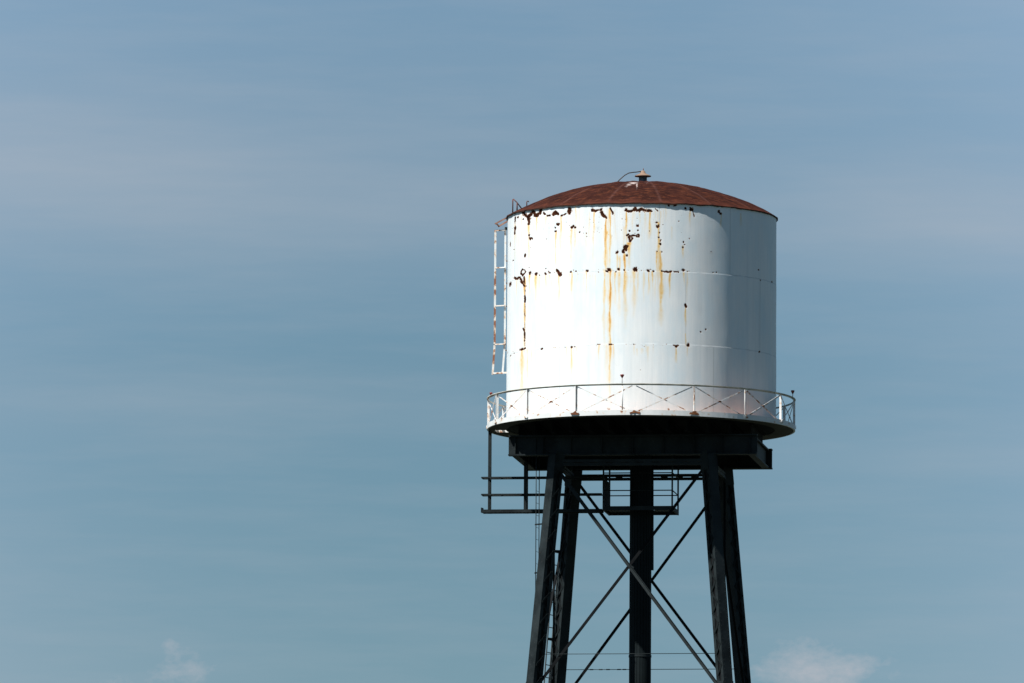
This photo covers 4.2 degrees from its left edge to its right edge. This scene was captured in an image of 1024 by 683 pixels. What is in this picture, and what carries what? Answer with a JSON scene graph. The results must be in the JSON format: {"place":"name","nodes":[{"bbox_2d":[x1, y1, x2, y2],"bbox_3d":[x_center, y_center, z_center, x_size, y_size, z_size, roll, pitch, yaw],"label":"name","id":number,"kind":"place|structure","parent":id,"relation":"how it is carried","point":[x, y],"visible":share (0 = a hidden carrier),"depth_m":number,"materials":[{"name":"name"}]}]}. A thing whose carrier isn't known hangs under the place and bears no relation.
{"place":"outdoors","nodes":[
{"label":"outdoors","id":0,"kind":"place"},
{"bbox_2d":[0,0,1023,682],"label":"sky","id":1,"kind":"structure","parent":0,"point":[247,380],"materials":[{"name":"blue"}]},
{"bbox_3d":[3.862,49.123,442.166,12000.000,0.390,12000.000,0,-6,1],"label":"ground","id":2,"kind":"structure","parent":0,"visible":0},
{"bbox_2d":[481,168,795,682],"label":"water tower","id":3,"kind":"structure","parent":2,"relation":"on","point":[641,329],"depth_m":444.35,"materials":[{"name":"white metal"}]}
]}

